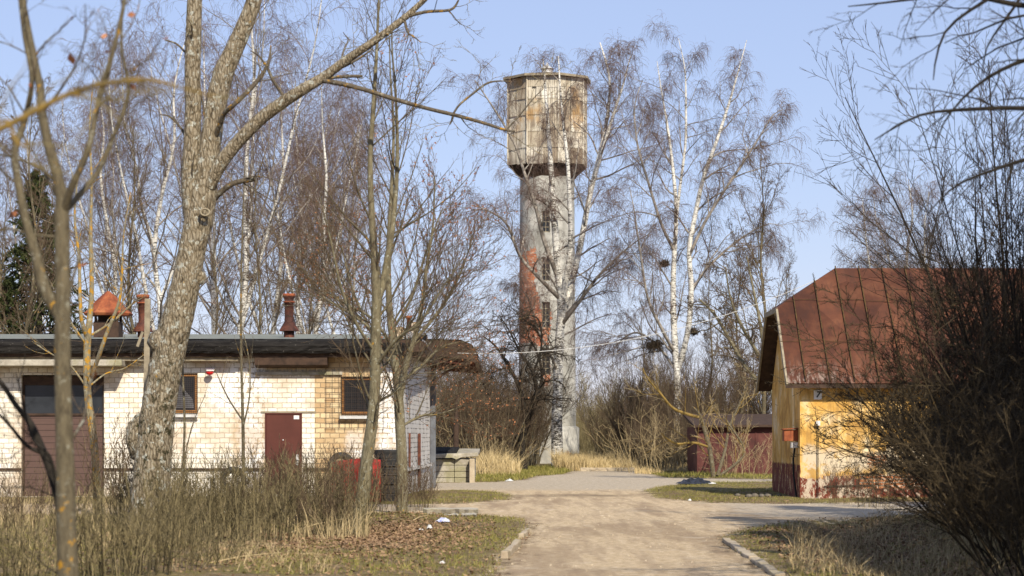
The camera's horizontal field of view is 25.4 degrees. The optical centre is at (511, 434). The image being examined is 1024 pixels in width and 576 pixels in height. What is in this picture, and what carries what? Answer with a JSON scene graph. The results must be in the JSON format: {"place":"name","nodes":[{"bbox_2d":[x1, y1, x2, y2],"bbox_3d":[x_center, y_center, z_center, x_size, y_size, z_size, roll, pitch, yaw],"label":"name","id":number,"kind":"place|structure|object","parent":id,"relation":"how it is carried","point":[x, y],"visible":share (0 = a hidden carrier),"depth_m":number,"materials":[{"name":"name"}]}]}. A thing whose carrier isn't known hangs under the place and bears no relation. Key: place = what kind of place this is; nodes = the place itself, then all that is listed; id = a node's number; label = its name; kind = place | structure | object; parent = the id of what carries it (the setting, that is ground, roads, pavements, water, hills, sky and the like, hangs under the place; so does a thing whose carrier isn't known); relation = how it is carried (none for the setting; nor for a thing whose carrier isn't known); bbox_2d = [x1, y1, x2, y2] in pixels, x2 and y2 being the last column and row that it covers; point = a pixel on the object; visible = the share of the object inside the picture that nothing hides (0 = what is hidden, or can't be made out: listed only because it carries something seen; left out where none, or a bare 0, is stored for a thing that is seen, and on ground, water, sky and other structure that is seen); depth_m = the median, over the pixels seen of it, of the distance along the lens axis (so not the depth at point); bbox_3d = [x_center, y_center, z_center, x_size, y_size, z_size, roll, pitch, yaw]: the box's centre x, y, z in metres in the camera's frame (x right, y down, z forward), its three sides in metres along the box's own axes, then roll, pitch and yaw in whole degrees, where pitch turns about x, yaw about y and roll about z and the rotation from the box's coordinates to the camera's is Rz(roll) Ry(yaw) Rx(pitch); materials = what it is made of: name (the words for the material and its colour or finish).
{"place":"outdoors","nodes":[
{"label":"outdoors","id":0,"kind":"place"},
{"bbox_2d":[0,14,287,189],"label":"bough","id":1,"kind":"object","parent":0,"point":[33,111],"visible":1,"depth_m":8.49,"materials":[{"name":"brown plant"}]},
{"bbox_2d":[0,471,937,575],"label":"road","id":2,"kind":"structure","parent":0,"point":[604,557],"depth_m":42.08,"materials":[{"name":"gravel"}]},
{"bbox_2d":[0,443,1023,575],"bbox_3d":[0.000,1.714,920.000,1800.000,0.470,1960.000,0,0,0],"label":"ground","id":3,"kind":"structure","parent":0,"point":[453,570],"depth_m":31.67,"materials":[{"name":"plant"}]},
{"bbox_2d":[0,274,32,333],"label":"spruce tree","id":4,"kind":"object","parent":3,"relation":"on","point":[10,282],"visible":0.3,"depth_m":79.85,"materials":[{"name":"green plant"}]},
{"bbox_2d":[0,79,50,333],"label":"young tree","id":5,"kind":"object","parent":3,"relation":"on","point":[2,272],"visible":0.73,"depth_m":80.30,"materials":[{"name":"brown plant"}]},
{"bbox_2d":[0,446,55,544],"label":"weedy shrub","id":6,"kind":"object","parent":3,"relation":"on","point":[12,508],"visible":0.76,"depth_m":32.30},
{"bbox_2d":[0,505,57,575],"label":"weedy shrub","id":7,"kind":"object","parent":3,"relation":"on","point":[23,557],"visible":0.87,"depth_m":24.23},
{"bbox_2d":[1,168,88,333],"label":"spruce tree","id":8,"kind":"object","parent":3,"relation":"on","point":[18,251],"visible":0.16,"depth_m":85.77,"materials":[{"name":"green plant"}]},
{"bbox_2d":[0,73,93,333],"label":"young tree","id":9,"kind":"object","parent":3,"relation":"on","point":[30,314],"visible":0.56,"depth_m":75.93,"materials":[{"name":"brown plant"}]},
{"bbox_2d":[0,332,96,573],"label":"sapling","id":10,"kind":"object","parent":3,"relation":"on","point":[41,449],"visible":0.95,"depth_m":16.97,"materials":[{"name":"brown plant"}]},
{"bbox_2d":[0,503,117,575],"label":"weedy shrub","id":11,"kind":"object","parent":3,"relation":"on","point":[39,556],"visible":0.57,"depth_m":24.99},
{"bbox_2d":[0,93,126,328],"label":"birch tree","id":12,"kind":"object","parent":3,"relation":"on","point":[14,196],"visible":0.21,"depth_m":110.21,"materials":[{"name":"brown plant"}]},
{"bbox_2d":[13,80,159,513],"bbox_3d":[-8.612,-2.640,46.070,3.308,9.059,1.466,0,0,0],"label":"young tree","id":13,"kind":"object","parent":3,"relation":"on","point":[86,341],"visible":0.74,"depth_m":45.95,"materials":[{"name":"brown plant"}]},
{"bbox_2d":[0,0,188,575],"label":"tree","id":14,"kind":"object","parent":3,"relation":"on","point":[58,304],"visible":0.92,"depth_m":14.96,"materials":[{"name":"brown plant"}]},
{"bbox_2d":[0,47,209,333],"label":"birch tree","id":15,"kind":"object","parent":3,"relation":"on","point":[110,264],"visible":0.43,"depth_m":95.79,"materials":[{"name":"brown plant"}]},
{"bbox_2d":[46,458,188,575],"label":"weedy shrub","id":16,"kind":"object","parent":3,"relation":"on","point":[138,550],"visible":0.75,"depth_m":24.83,"materials":[{"name":"plant"}]},
{"bbox_2d":[73,403,182,523],"bbox_3d":[-6.760,0.501,39.631,1.942,2.224,1.728,0,0,5],"label":"weedy shrub","id":17,"kind":"object","parent":3,"relation":"on","point":[115,460],"visible":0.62,"depth_m":39.43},
{"bbox_2d":[88,100,169,333],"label":"young tree","id":18,"kind":"object","parent":3,"relation":"on","point":[130,242],"visible":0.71,"depth_m":77.74,"materials":[{"name":"brown plant"}]},
{"bbox_2d":[76,469,202,525],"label":"weedy shrub","id":19,"kind":"object","parent":3,"relation":"on","point":[98,496],"visible":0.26,"depth_m":38.68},
{"bbox_2d":[136,299,150,392],"bbox_3d":[-6.799,-1.034,41.975,0.252,2.954,0.120,0,0,0],"label":"wooden pole","id":20,"kind":"object","parent":3,"relation":"on","point":[146,332],"visible":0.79,"depth_m":41.97,"materials":[{"name":"brown wood"}]},
{"bbox_2d":[3,0,285,333],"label":"birch tree","id":21,"kind":"object","parent":3,"relation":"on","point":[160,295],"visible":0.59,"depth_m":82.89,"materials":[{"name":"white plant"}]},
{"bbox_2d":[77,493,255,572],"bbox_3d":[-4.098,1.140,26.460,1.967,1.013,1.849,0,0,20],"label":"weedy shrub","id":22,"kind":"object","parent":3,"relation":"on","point":[201,536],"visible":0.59,"depth_m":26.23,"materials":[{"name":"plant"}]},
{"bbox_2d":[9,524,350,573],"bbox_3d":[-4.597,1.407,30.267,5.088,0.393,10.208,0,0,-7],"label":"straw","id":23,"kind":"object","parent":3,"relation":"on","point":[271,552],"visible":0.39,"depth_m":27.46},
{"bbox_2d":[0,482,376,541],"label":"straw","id":24,"kind":"object","parent":3,"relation":"on","point":[338,529],"visible":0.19,"depth_m":35.33,"materials":[{"name":"plant"}]},
{"bbox_2d":[134,448,247,541],"bbox_3d":[-4.647,0.873,32.756,1.553,1.403,1.605,0,0,18],"label":"weedy shrub","id":25,"kind":"object","parent":3,"relation":"on","point":[227,505],"visible":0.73,"depth_m":32.80,"materials":[{"name":"plant"}]},
{"bbox_2d":[181,344,209,488],"bbox_3d":[-5.560,-0.140,40.034,0.576,3.751,0.251,0,0,-27],"label":"sapling","id":26,"kind":"object","parent":3,"relation":"on","point":[184,452],"visible":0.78,"depth_m":39.98,"materials":[{"name":"brown plant"}]},
{"bbox_2d":[143,503,267,563],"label":"weedy shrub","id":27,"kind":"object","parent":3,"relation":"on","point":[229,543],"visible":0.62,"depth_m":28.01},
{"bbox_2d":[171,445,240,519],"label":"weedy shrub","id":28,"kind":"object","parent":3,"relation":"on","point":[217,471],"visible":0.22,"depth_m":40.46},
{"bbox_2d":[142,475,275,536],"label":"weedy shrub","id":29,"kind":"object","parent":3,"relation":"on","point":[190,507],"visible":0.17,"depth_m":35.12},
{"bbox_2d":[117,6,309,333],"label":"birch tree","id":30,"kind":"object","parent":3,"relation":"on","point":[213,291],"visible":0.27,"depth_m":98.08,"materials":[{"name":"brown plant"}]},
{"bbox_2d":[181,193,253,333],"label":"young tree","id":31,"kind":"object","parent":3,"relation":"on","point":[221,300],"visible":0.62,"depth_m":81.96,"materials":[{"name":"brown plant"}]},
{"bbox_2d":[205,160,259,486],"bbox_3d":[-5.447,-1.779,44.101,1.148,7.064,0.638,0,0,0],"label":"sapling","id":32,"kind":"object","parent":3,"relation":"on","point":[243,418],"visible":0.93,"depth_m":43.98,"materials":[{"name":"brown plant"}]},
{"bbox_2d":[176,439,305,542],"bbox_3d":[-3.888,0.824,32.933,1.736,1.517,1.680,0,0,-30],"label":"weedy shrub","id":33,"kind":"object","parent":3,"relation":"on","point":[252,513],"visible":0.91,"depth_m":32.86,"materials":[{"name":"plant"}]},
{"bbox_2d":[0,291,482,497],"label":"garage building","id":34,"kind":"structure","parent":3,"relation":"on","point":[306,393],"depth_m":57.00,"materials":[{"name":"brick"}]},
{"bbox_2d":[22,376,103,495],"bbox_3d":[-11.254,0.035,57.180,2.071,3.009,0.120,0,0,0],"label":"garage door","id":35,"kind":"structure","parent":34,"relation":"in","point":[39,391],"depth_m":57.16,"materials":[{"name":"brown wood"}]},
{"bbox_2d":[175,373,197,419],"bbox_3d":[-8.402,-0.959,56.990,1.095,1.162,0.280,0,0,0],"label":"window","id":36,"kind":"structure","parent":34,"relation":"in","point":[190,380],"depth_m":57.09,"materials":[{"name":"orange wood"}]},
{"bbox_2d":[265,413,301,489],"bbox_3d":[-5.721,0.469,57.009,0.928,2.021,0.183,0,0,0],"label":"door","id":37,"kind":"structure","parent":34,"relation":"in","point":[289,425],"depth_m":56.98,"materials":[{"name":"red metal"}]},
{"bbox_2d":[340,376,369,420],"bbox_3d":[-3.832,-0.899,56.990,0.939,1.122,0.280,0,0,0],"label":"window","id":38,"kind":"structure","parent":34,"relation":"in","point":[353,406],"depth_m":57.09,"materials":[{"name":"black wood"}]},
{"bbox_2d":[136,36,364,333],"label":"birch tree","id":39,"kind":"object","parent":3,"relation":"on","point":[282,262],"visible":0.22,"depth_m":102.01,"materials":[{"name":"brown plant"}]},
{"bbox_2d":[108,0,393,333],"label":"birch tree","id":40,"kind":"object","parent":3,"relation":"on","point":[255,91],"visible":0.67,"depth_m":87.55,"materials":[{"name":"white plant"}]},
{"bbox_2d":[226,149,295,333],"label":"young tree","id":41,"kind":"object","parent":3,"relation":"on","point":[254,240],"visible":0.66,"depth_m":79.12,"materials":[{"name":"brown plant"}]},
{"bbox_2d":[216,442,306,533],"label":"weedy shrub","id":42,"kind":"object","parent":3,"relation":"on","point":[264,482],"visible":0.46,"depth_m":36.03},
{"bbox_2d":[212,434,314,523],"bbox_3d":[-4.449,0.786,40.184,1.804,1.630,1.865,0,0,12],"label":"weedy shrub","id":43,"kind":"object","parent":3,"relation":"on","point":[258,472],"visible":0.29,"depth_m":40.37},
{"bbox_2d":[193,43,405,333],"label":"birch tree","id":44,"kind":"object","parent":3,"relation":"on","point":[325,161],"visible":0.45,"depth_m":91.94,"materials":[{"name":"brown plant"}]},
{"bbox_2d":[293,221,329,333],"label":"young tree","id":45,"kind":"object","parent":3,"relation":"on","point":[310,322],"visible":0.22,"depth_m":83.75,"materials":[{"name":"brown plant"}]},
{"bbox_2d":[269,442,361,536],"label":"weedy shrub","id":46,"kind":"object","parent":3,"relation":"on","point":[337,501],"visible":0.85,"depth_m":34.52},
{"bbox_2d":[233,39,402,333],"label":"birch tree","id":47,"kind":"object","parent":3,"relation":"on","point":[344,180],"visible":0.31,"depth_m":109.57,"materials":[{"name":"brown plant"}]},
{"bbox_2d":[274,442,385,535],"bbox_3d":[-2.754,0.877,35.507,1.735,1.517,1.679,0,0,34],"label":"weedy shrub","id":48,"kind":"object","parent":3,"relation":"on","point":[342,505],"visible":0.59,"depth_m":35.46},
{"bbox_2d":[250,99,429,333],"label":"birch tree","id":49,"kind":"object","parent":3,"relation":"on","point":[343,233],"visible":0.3,"depth_m":99.66,"materials":[{"name":"brown plant"}]},
{"bbox_2d":[125,0,571,532],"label":"lime tree","id":50,"kind":"object","parent":3,"relation":"on","point":[151,424],"visible":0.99,"depth_m":35.80,"materials":[{"name":"brown plant"}]},
{"bbox_2d":[322,442,397,513],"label":"weedy shrub","id":51,"kind":"object","parent":3,"relation":"on","point":[345,465],"visible":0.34,"depth_m":42.85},
{"bbox_2d":[207,0,574,534],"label":"young tree","id":52,"kind":"object","parent":3,"relation":"on","point":[374,395],"visible":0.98,"depth_m":35.95,"materials":[{"name":"brown plant"}]},
{"bbox_2d":[357,446,426,513],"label":"weedy shrub","id":53,"kind":"object","parent":3,"relation":"on","point":[405,488],"visible":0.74,"depth_m":44.36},
{"bbox_2d":[275,26,528,512],"bbox_3d":[-2.260,-3.230,46.156,5.131,10.130,3.967,0,0,-16],"label":"young tree","id":54,"kind":"object","parent":3,"relation":"on","point":[399,410],"visible":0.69,"depth_m":45.92,"materials":[{"name":"brown plant"}]},
{"bbox_2d":[390,457,439,510],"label":"weedy shrub","id":55,"kind":"object","parent":3,"relation":"on","point":[424,488],"visible":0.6,"depth_m":47.45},
{"bbox_2d":[423,507,477,513],"bbox_3d":[-1.207,1.511,44.882,1.077,0.145,0.762,0,0,0],"label":"broken slab","id":56,"kind":"object","parent":3,"relation":"on","point":[452,510],"depth_m":44.58,"materials":[{"name":"concrete"}]},
{"bbox_2d":[436,447,479,482],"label":"loading dock","id":57,"kind":"object","parent":3,"relation":"on","point":[452,465],"visible":0.6,"depth_m":75.98,"materials":[{"name":"concrete"}]},
{"bbox_2d":[436,351,550,458],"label":"bush","id":58,"kind":"object","parent":3,"relation":"on","point":[488,421],"visible":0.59,"depth_m":95.27,"materials":[{"name":"brown plant"}]},
{"bbox_2d":[436,354,551,457],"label":"bush","id":59,"kind":"object","parent":3,"relation":"on","point":[478,402],"visible":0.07,"depth_m":103.21,"materials":[{"name":"brown plant"}]},
{"bbox_2d":[470,447,529,474],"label":"dry reeds","id":60,"kind":"object","parent":3,"relation":"on","point":[493,464],"visible":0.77,"depth_m":86.75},
{"bbox_2d":[459,364,562,466],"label":"bush","id":61,"kind":"object","parent":3,"relation":"on","point":[530,437],"visible":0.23,"depth_m":104.02,"materials":[{"name":"brown plant"}]},
{"bbox_2d":[1,496,1022,575],"bbox_3d":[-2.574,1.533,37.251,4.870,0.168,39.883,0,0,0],"label":"dead leaves","id":62,"kind":"object","parent":3,"relation":"on","point":[402,535],"visible":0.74,"depth_m":32.85,"materials":[{"name":"brown plant"}]},
{"bbox_2d":[449,293,582,468],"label":"apple tree","id":63,"kind":"object","parent":3,"relation":"on","point":[530,365],"visible":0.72,"depth_m":97.59,"materials":[{"name":"brown plant"}]},
{"bbox_2d":[430,323,613,465],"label":"bush","id":64,"kind":"object","parent":3,"relation":"on","point":[567,384],"visible":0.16,"depth_m":109.78,"materials":[{"name":"brown plant"}]},
{"bbox_2d":[503,62,589,463],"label":"water tower","id":65,"kind":"structure","parent":3,"relation":"on","point":[527,132],"depth_m":123.61,"materials":[{"name":"grey paint"}]},
{"bbox_2d":[429,30,691,466],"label":"birch tree","id":66,"kind":"object","parent":3,"relation":"on","point":[564,288],"visible":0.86,"depth_m":105.44,"materials":[{"name":"grey plant"}]},
{"bbox_2d":[545,447,639,470],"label":"dry reeds","id":67,"kind":"object","parent":3,"relation":"on","point":[576,462],"visible":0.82,"depth_m":101.52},
{"bbox_2d":[576,398,620,453],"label":"willow bush","id":68,"kind":"object","parent":3,"relation":"on","point":[587,444],"visible":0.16,"depth_m":127.35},
{"bbox_2d":[454,463,771,481],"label":"grass","id":69,"kind":"structure","parent":3,"relation":"on","point":[548,469],"depth_m":85.83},
{"bbox_2d":[576,364,663,454],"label":"willow bush","id":70,"kind":"object","parent":3,"relation":"on","point":[596,417],"visible":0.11,"depth_m":134.20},
{"bbox_2d":[559,340,716,466],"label":"bush","id":71,"kind":"object","parent":3,"relation":"on","point":[616,396],"visible":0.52,"depth_m":105.79,"materials":[{"name":"brown plant"}]},
{"bbox_2d":[591,394,686,472],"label":"sapling clump","id":72,"kind":"object","parent":3,"relation":"on","point":[637,442],"visible":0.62,"depth_m":95.43,"materials":[{"name":"plant"}]},
{"bbox_2d":[620,287,668,440],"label":"young tree","id":73,"kind":"object","parent":3,"relation":"on","point":[640,326],"visible":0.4,"depth_m":111.97,"materials":[{"name":"brown plant"}]},
{"bbox_2d":[568,369,722,463],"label":"bush","id":74,"kind":"object","parent":3,"relation":"on","point":[596,431],"visible":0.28,"depth_m":121.48,"materials":[{"name":"brown plant"}]},
{"bbox_2d":[576,345,734,463],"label":"bush","id":75,"kind":"object","parent":3,"relation":"on","point":[637,388],"visible":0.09,"depth_m":124.12,"materials":[{"name":"brown plant"}]},
{"bbox_2d":[615,388,714,471],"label":"bush","id":76,"kind":"object","parent":3,"relation":"on","point":[679,419],"visible":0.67,"depth_m":95.79,"materials":[{"name":"brown plant"}]},
{"bbox_2d":[631,384,718,472],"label":"sapling clump","id":77,"kind":"object","parent":3,"relation":"on","point":[654,443],"visible":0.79,"depth_m":93.92,"materials":[{"name":"plant"}]},
{"bbox_2d":[554,10,827,465],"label":"birch tree","id":78,"kind":"object","parent":3,"relation":"on","point":[705,170],"visible":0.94,"depth_m":99.47,"materials":[{"name":"grey plant"}]},
{"bbox_2d":[613,325,771,459],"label":"bush","id":79,"kind":"object","parent":3,"relation":"on","point":[655,359],"visible":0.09,"depth_m":111.65,"materials":[{"name":"brown plant"}]},
{"bbox_2d":[625,354,765,476],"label":"crooked tree","id":80,"kind":"object","parent":3,"relation":"on","point":[708,445],"visible":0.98,"depth_m":83.93,"materials":[{"name":"brown plant"}]},
{"bbox_2d":[638,331,761,465],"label":"bush","id":81,"kind":"object","parent":3,"relation":"on","point":[667,384],"visible":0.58,"depth_m":99.34,"materials":[{"name":"brown plant"}]},
{"bbox_2d":[638,330,771,413],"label":"bush","id":82,"kind":"object","parent":3,"relation":"on","point":[753,411],"visible":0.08,"depth_m":107.18,"materials":[{"name":"brown plant"}]},
{"bbox_2d":[658,371,753,459],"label":"bush","id":83,"kind":"object","parent":3,"relation":"on","point":[701,411],"visible":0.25,"depth_m":97.82,"materials":[{"name":"brown plant"}]},
{"bbox_2d":[685,255,730,411],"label":"young tree","id":84,"kind":"object","parent":3,"relation":"on","point":[709,317],"visible":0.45,"depth_m":110.01,"materials":[{"name":"brown plant"}]},
{"bbox_2d":[668,241,785,398],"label":"crooked tree","id":85,"kind":"object","parent":3,"relation":"on","point":[747,370],"visible":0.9,"depth_m":77.97,"materials":[{"name":"brown plant"}]},
{"bbox_2d":[683,414,771,474],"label":"lockup garage","id":86,"kind":"structure","parent":3,"relation":"on","point":[760,432],"depth_m":88.00,"materials":[{"name":"red metal"}]},
{"bbox_2d":[701,218,768,413],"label":"young tree","id":87,"kind":"object","parent":3,"relation":"on","point":[737,307],"visible":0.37,"depth_m":103.88,"materials":[{"name":"brown plant"}]},
{"bbox_2d":[717,128,791,413],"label":"young tree","id":88,"kind":"object","parent":3,"relation":"on","point":[762,280],"visible":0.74,"depth_m":95.05,"materials":[{"name":"brown plant"}]},
{"bbox_2d":[816,457,859,503],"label":"weedy shrub","id":89,"kind":"object","parent":3,"relation":"on","point":[841,486],"visible":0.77,"depth_m":52.03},
{"bbox_2d":[845,448,899,506],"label":"weedy shrub","id":90,"kind":"object","parent":3,"relation":"on","point":[863,484],"visible":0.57,"depth_m":49.91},
{"bbox_2d":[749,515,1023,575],"bbox_3d":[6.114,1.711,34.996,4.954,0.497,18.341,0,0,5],"label":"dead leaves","id":91,"kind":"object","parent":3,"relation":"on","point":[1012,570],"visible":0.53,"depth_m":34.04,"materials":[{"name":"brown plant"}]},
{"bbox_2d":[756,266,1023,497],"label":"yellow house","id":92,"kind":"structure","parent":3,"relation":"on","point":[799,476],"depth_m":57.02,"materials":[{"name":"paint"}]},
{"bbox_2d":[765,258,1023,542],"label":"shrub","id":93,"kind":"object","parent":3,"relation":"on","point":[841,394],"visible":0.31,"depth_m":33.17,"materials":[{"name":"plant"}]},
{"bbox_2d":[826,158,962,267],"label":"birch tree","id":94,"kind":"object","parent":3,"relation":"on","point":[915,193],"visible":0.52,"depth_m":97.12,"materials":[{"name":"brown plant"}]},
{"bbox_2d":[773,502,1023,575],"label":"grass","id":95,"kind":"structure","parent":3,"relation":"on","point":[843,558],"depth_m":31.09,"materials":[{"name":"plant"}]},
{"bbox_2d":[814,396,997,532],"bbox_3d":[7.401,0.419,36.828,3.702,2.451,3.972,0,0,-37],"label":"shrub","id":96,"kind":"object","parent":3,"relation":"on","point":[883,495],"visible":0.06,"depth_m":37.15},
{"bbox_2d":[790,275,1022,518],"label":"shrub","id":97,"kind":"object","parent":3,"relation":"on","point":[842,451],"visible":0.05,"depth_m":43.19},
{"bbox_2d":[794,10,1023,523],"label":"many stemmed tree","id":98,"kind":"object","parent":3,"relation":"on","point":[972,257],"visible":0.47,"depth_m":38.29,"materials":[{"name":"brown plant"}]},
{"bbox_2d":[805,276,1023,558],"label":"shrub","id":99,"kind":"object","parent":3,"relation":"on","point":[959,404],"visible":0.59,"depth_m":27.98,"materials":[{"name":"plant"}]},
{"bbox_2d":[807,355,1023,575],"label":"shrub","id":100,"kind":"object","parent":3,"relation":"on","point":[1006,494],"visible":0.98,"depth_m":25.36,"materials":[{"name":"plant"}]},
{"bbox_2d":[809,0,1023,272],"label":"overhanging tree","id":101,"kind":"object","parent":3,"relation":"on","point":[1018,4],"visible":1,"depth_m":19.99,"materials":[{"name":"brown plant"}]},
{"bbox_2d":[809,238,1023,546],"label":"shrub","id":102,"kind":"object","parent":3,"relation":"on","point":[953,354],"visible":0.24,"depth_m":34.18,"materials":[{"name":"plant"}]},
{"bbox_2d":[825,13,1023,537],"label":"many stemmed tree","id":103,"kind":"object","parent":3,"relation":"on","point":[1010,282],"visible":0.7,"depth_m":33.58,"materials":[{"name":"brown plant"}]},
{"bbox_2d":[828,277,1021,519],"bbox_3d":[8.348,-0.632,37.867,5.971,4.733,6.407,0,0,20],"label":"shrub","id":104,"kind":"object","parent":3,"relation":"on","point":[898,403],"visible":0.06,"depth_m":38.20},
{"bbox_2d":[846,339,1023,567],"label":"shrub","id":105,"kind":"object","parent":3,"relation":"on","point":[945,493],"visible":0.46,"depth_m":27.18,"materials":[{"name":"plant"}]},
{"bbox_2d":[882,257,1017,428],"bbox_3d":[8.946,-0.925,42.876,3.499,5.121,4.078,0,0,41],"label":"many stemmed tree","id":106,"kind":"object","parent":3,"relation":"on","point":[936,330],"visible":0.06,"depth_m":42.89,"materials":[{"name":"brown plant"}]},
{"bbox_2d":[0,0,1023,423],"label":"sky","id":107,"kind":"structure","parent":0,"point":[776,32],"materials":[{"name":"blue"}]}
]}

